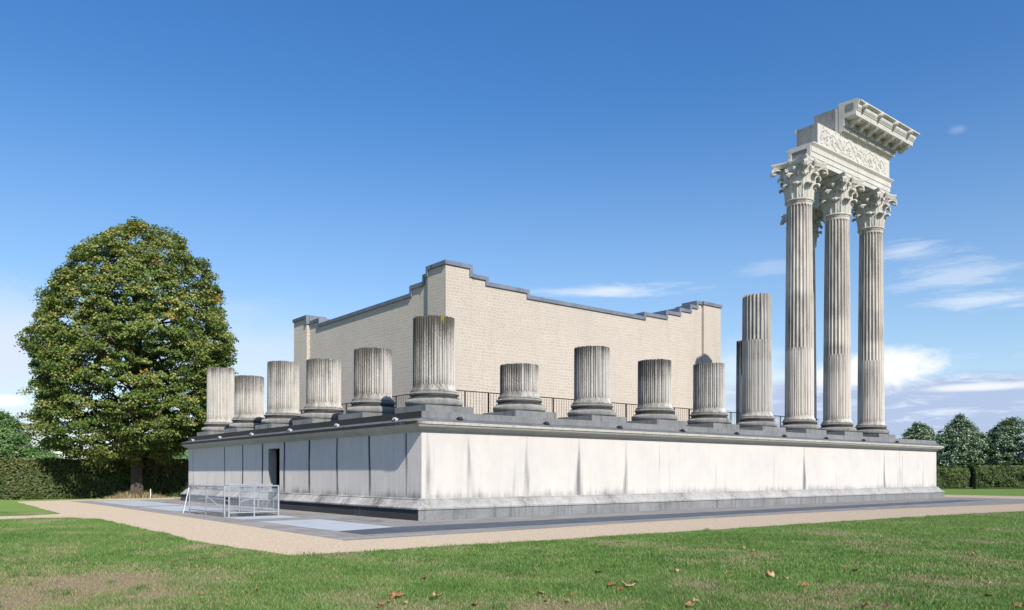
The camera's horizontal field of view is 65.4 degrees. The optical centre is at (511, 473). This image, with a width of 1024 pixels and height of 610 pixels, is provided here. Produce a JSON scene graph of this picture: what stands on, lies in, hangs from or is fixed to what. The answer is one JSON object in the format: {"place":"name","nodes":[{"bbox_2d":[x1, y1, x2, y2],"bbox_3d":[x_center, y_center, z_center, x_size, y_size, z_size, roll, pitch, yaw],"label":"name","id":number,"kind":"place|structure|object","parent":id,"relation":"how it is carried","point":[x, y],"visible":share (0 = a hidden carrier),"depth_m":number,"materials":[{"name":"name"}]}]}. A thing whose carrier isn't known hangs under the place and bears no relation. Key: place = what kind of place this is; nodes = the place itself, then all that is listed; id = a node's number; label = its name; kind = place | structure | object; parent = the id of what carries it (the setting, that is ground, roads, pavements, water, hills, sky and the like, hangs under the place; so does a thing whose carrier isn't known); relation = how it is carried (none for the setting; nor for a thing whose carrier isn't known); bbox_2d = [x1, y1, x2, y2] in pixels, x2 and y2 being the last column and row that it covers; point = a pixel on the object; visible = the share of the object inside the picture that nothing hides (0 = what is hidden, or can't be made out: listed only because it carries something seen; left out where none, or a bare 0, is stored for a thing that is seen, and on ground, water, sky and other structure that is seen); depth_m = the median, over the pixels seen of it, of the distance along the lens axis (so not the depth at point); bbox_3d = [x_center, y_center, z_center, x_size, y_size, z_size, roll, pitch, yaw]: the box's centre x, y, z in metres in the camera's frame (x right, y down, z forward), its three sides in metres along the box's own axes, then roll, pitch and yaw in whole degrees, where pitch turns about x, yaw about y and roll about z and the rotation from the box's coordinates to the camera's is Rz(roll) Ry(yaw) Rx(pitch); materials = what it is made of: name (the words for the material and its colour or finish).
{"place":"outdoors","nodes":[
{"label":"outdoors","id":0,"kind":"place"},
{"bbox_2d":[0,488,1023,609],"bbox_3d":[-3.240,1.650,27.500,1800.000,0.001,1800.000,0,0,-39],"label":"lawn","id":1,"kind":"structure","parent":0,"point":[9,506],"depth_m":13.02,"materials":[{"name":"plant"}]},
{"bbox_2d":[0,409,41,460],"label":"broad tree","id":2,"kind":"object","parent":1,"relation":"on","point":[12,439],"visible":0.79,"depth_m":85.41,"materials":[{"name":"green plant"}]},
{"bbox_2d":[13,449,63,458],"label":"broad tree","id":3,"kind":"object","parent":1,"relation":"on","point":[45,454],"visible":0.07,"depth_m":97.28,"materials":[{"name":"green plant"}]},
{"bbox_2d":[0,457,188,499],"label":"clipped hedge","id":4,"kind":"object","parent":1,"relation":"on","point":[23,478],"visible":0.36,"depth_m":52.21,"materials":[{"name":"green plant"}]},
{"bbox_2d":[13,216,238,496],"bbox_3d":[-25.429,-7.800,53.465,13.600,18.917,13.515,0,0,-39],"label":"linden tree","id":5,"kind":"object","parent":1,"relation":"on","point":[143,410],"visible":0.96,"depth_m":50.23,"materials":[{"name":"green plant"}]},
{"bbox_2d":[95,489,177,498],"bbox_3d":[-25.250,1.327,53.753,6.274,0.645,4.385,0,0,-62],"label":"straw tuft","id":6,"kind":"object","parent":1,"relation":"on","point":[126,495],"visible":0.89,"depth_m":52.90,"materials":[{"name":"beige plant"}]},
{"bbox_2d":[144,451,188,461],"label":"broad tree","id":7,"kind":"object","parent":1,"relation":"on","point":[185,455],"visible":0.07,"depth_m":106.35,"materials":[{"name":"green plant"}]},
{"bbox_2d":[390,591,404,597],"bbox_3d":[-1.523,1.596,10.528,0.199,0.058,0.182,-12,15,-30],"label":"dead leaf","id":8,"kind":"object","parent":1,"relation":"on","point":[393,593],"visible":1,"depth_m":10.54,"materials":[{"name":"orange plant"}]},
{"bbox_2d":[180,411,944,520],"bbox_3d":[4.507,-0.280,51.071,41.710,3.860,26.910,0,0,-39],"label":"temple podium","id":9,"kind":"object","parent":1,"relation":"on","point":[423,465],"visible":0.98,"depth_m":34.60,"materials":[{"name":"white stone"}]},
{"bbox_2d":[197,367,233,435],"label":"broken column","id":10,"kind":"structure","parent":9,"relation":"on","point":[220,398],"depth_m":47.74,"materials":[{"name":"grey stone"}]},
{"bbox_2d":[224,375,264,432],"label":"broken column","id":11,"kind":"structure","parent":9,"relation":"on","point":[249,402],"depth_m":44.08,"materials":[{"name":"grey stone"}]},
{"bbox_2d":[255,360,300,429],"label":"broken column","id":12,"kind":"structure","parent":9,"relation":"on","point":[283,393],"depth_m":40.44,"materials":[{"name":"grey stone"}]},
{"bbox_2d":[293,358,343,424],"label":"broken column","id":13,"kind":"structure","parent":9,"relation":"on","point":[323,389],"depth_m":36.78,"materials":[{"name":"grey stone"}]},
{"bbox_2d":[264,394,408,416],"bbox_3d":[-9.710,-2.784,40.741,0.045,1.268,21.885,0,0,-39],"label":"iron railing","id":14,"kind":"object","parent":9,"relation":"on","point":[392,396],"visible":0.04,"depth_m":35.04,"materials":[{"name":"black metal"}]},
{"bbox_2d":[338,347,395,419],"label":"broken column","id":15,"kind":"structure","parent":9,"relation":"on","point":[372,381],"depth_m":33.13,"materials":[{"name":"grey stone"}]},
{"bbox_2d":[395,315,473,413],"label":"broken column","id":16,"kind":"structure","parent":9,"relation":"on","point":[433,389],"depth_m":29.50,"materials":[{"name":"grey stone"}]},
{"bbox_2d":[292,259,721,420],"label":"temple hall","id":17,"kind":"structure","parent":9,"relation":"on","point":[497,325],"depth_m":39.90,"materials":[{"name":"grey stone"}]},
{"bbox_2d":[483,363,555,418],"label":"broken column","id":18,"kind":"structure","parent":9,"relation":"on","point":[519,390],"depth_m":32.11,"materials":[{"name":"grey stone"}]},
{"bbox_2d":[558,345,625,422],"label":"broken column","id":19,"kind":"structure","parent":9,"relation":"on","point":[591,402],"depth_m":34.76,"materials":[{"name":"grey stone"}]},
{"bbox_2d":[456,390,818,425],"bbox_3d":[8.210,-2.784,41.011,28.200,1.268,0.045,0,0,-39],"label":"iron railing","id":20,"kind":"object","parent":9,"relation":"on","point":[552,407],"visible":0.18,"depth_m":35.99,"materials":[{"name":"metal"}]},
{"bbox_2d":[626,359,686,425],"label":"broken column","id":21,"kind":"structure","parent":9,"relation":"on","point":[654,406],"depth_m":37.40,"materials":[{"name":"grey stone"}]},
{"bbox_2d":[687,362,738,428],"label":"broken column","id":22,"kind":"structure","parent":9,"relation":"on","point":[709,411],"depth_m":40.05,"materials":[{"name":"grey stone"}]},
{"bbox_2d":[736,340,741,423],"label":"broken column","id":23,"kind":"structure","parent":9,"relation":"on","point":[738,377],"depth_m":58.22,"materials":[{"name":"grey stone"}]},
{"bbox_2d":[737,293,785,431],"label":"broken column","id":24,"kind":"structure","parent":9,"relation":"on","point":[756,414],"depth_m":42.74,"materials":[{"name":"grey stone"}]},
{"bbox_2d":[770,153,828,433],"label":"corinthian column","id":25,"kind":"structure","parent":9,"relation":"on","point":[799,177],"depth_m":45.41,"materials":[{"name":"grey stone"}]},
{"bbox_2d":[786,98,919,212],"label":"entablature","id":26,"kind":"structure","parent":25,"relation":"on","point":[857,138],"depth_m":48.17,"materials":[{"name":"stone"}]},
{"bbox_2d":[780,209,824,418],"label":"corinthian column","id":27,"kind":"structure","parent":9,"relation":"on","point":[817,217],"depth_m":54.42,"materials":[{"name":"grey stone"}]},
{"bbox_2d":[816,171,864,435],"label":"corinthian column","id":28,"kind":"structure","parent":9,"relation":"on","point":[836,194],"depth_m":48.05,"materials":[{"name":"grey stone"}]},
{"bbox_2d":[851,187,896,437],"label":"corinthian column","id":29,"kind":"structure","parent":9,"relation":"on","point":[870,208],"depth_m":50.69,"materials":[{"name":"grey stone"}]},
{"bbox_2d":[763,570,774,577],"bbox_3d":[4.017,1.573,12.494,0.189,0.109,0.137,0,0,42],"label":"dead leaf","id":30,"kind":"object","parent":1,"relation":"on","point":[769,574],"visible":0.98,"depth_m":12.50,"materials":[{"name":"brown plant"}]},
{"bbox_2d":[899,421,938,439],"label":"lime tree","id":31,"kind":"object","parent":1,"relation":"on","point":[917,431],"visible":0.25,"depth_m":107.17,"materials":[{"name":"green plant"}]},
{"bbox_2d":[936,466,970,487],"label":"dark hedge","id":32,"kind":"object","parent":1,"relation":"on","point":[952,477],"visible":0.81,"depth_m":84.94,"materials":[{"name":"green plant"}]},
{"bbox_2d":[931,414,995,467],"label":"lime tree","id":33,"kind":"object","parent":1,"relation":"on","point":[953,438],"visible":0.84,"depth_m":95.44,"materials":[{"name":"green plant"}]},
{"bbox_2d":[966,461,1023,487],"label":"dark hedge","id":34,"kind":"object","parent":1,"relation":"on","point":[1003,475],"visible":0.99,"depth_m":84.97,"materials":[{"name":"green plant"}]},
{"bbox_2d":[979,416,1023,465],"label":"lime tree","id":35,"kind":"object","parent":1,"relation":"on","point":[1005,433],"visible":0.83,"depth_m":93.78,"materials":[{"name":"green plant"}]},
{"bbox_2d":[0,495,1023,554],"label":"gravel path","id":36,"kind":"structure","parent":0,"point":[235,535],"depth_m":24.30,"materials":[{"name":"beige gravel"}]},
{"bbox_2d":[0,0,1023,459],"label":"sky","id":37,"kind":"structure","parent":0,"point":[321,155],"materials":[{"name":"blue"}]},
{"bbox_2d":[73,497,1023,539],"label":"stone paving","id":38,"kind":"structure","parent":0,"point":[355,536],"depth_m":29.76,"materials":[{"name":"grey stone"}]},
{"bbox_2d":[95,500,179,505],"bbox_3d":[-20.975,1.638,44.409,2.500,0.001,9.800,0,0,-39],"label":"steel grating","id":39,"kind":"object","parent":38,"relation":"on","point":[134,503],"visible":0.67,"depth_m":43.55,"materials":[{"name":"grey metal"}]},
{"bbox_2d":[144,506,227,510],"bbox_3d":[-15.502,1.638,37.645,2.500,0.001,6.000,0,0,-39],"label":"steel grating","id":40,"kind":"object","parent":38,"relation":"on","point":[175,508],"visible":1,"depth_m":37.33,"materials":[{"name":"grey metal"}]},
{"bbox_2d":[183,484,278,516],"bbox_3d":[-11.371,1.031,32.129,2.469,1.254,4.585,0,0,-39],"label":"stair railing","id":41,"kind":"object","parent":38,"relation":"on","point":[246,495],"visible":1,"depth_m":31.18,"materials":[{"name":"metal"}]},
{"bbox_2d":[197,511,270,516],"bbox_3d":[-11.353,2.945,32.320,1.950,2.610,4.200,0,0,-39],"label":"stair pit","id":42,"kind":"object","parent":38,"relation":"in","point":[231,515],"visible":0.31,"depth_m":33.92,"materials":[{"name":"concrete"}]},
{"bbox_2d":[226,515,296,518],"bbox_3d":[-9.325,1.638,29.813,2.250,0.001,1.850,0,0,-39],"label":"steel grating","id":43,"kind":"object","parent":38,"relation":"on","point":[263,517],"visible":1,"depth_m":29.69,"materials":[{"name":"grey metal"}]},
{"bbox_2d":[150,501,412,523],"bbox_3d":[-12.447,1.639,37.288,2.100,0.001,27.000,0,0,-39],"label":"damp paving strip","id":44,"kind":"object","parent":38,"relation":"on","point":[342,517],"visible":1,"depth_m":31.89,"materials":[{"name":"grey stone"}]},
{"bbox_2d":[258,519,389,530],"bbox_3d":[-5.937,1.638,25.627,2.250,0.001,5.920,0,0,-39],"label":"steel grating","id":45,"kind":"object","parent":38,"relation":"on","point":[332,525],"visible":1,"depth_m":25.61,"materials":[{"name":"grey metal"}]},
{"bbox_2d":[340,500,984,534],"bbox_3d":[11.895,1.638,35.503,42.400,0.001,2.200,0,0,-39],"label":"steel grating","id":46,"kind":"object","parent":38,"relation":"on","point":[406,529],"visible":1,"depth_m":28.39,"materials":[{"name":"grey metal"}]},
{"bbox_2d":[371,501,974,534],"bbox_3d":[12.507,1.636,34.699,42.462,0.001,0.080,0,0,-39],"label":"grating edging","id":47,"kind":"object","parent":38,"relation":"on","point":[629,520],"visible":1,"depth_m":27.18,"materials":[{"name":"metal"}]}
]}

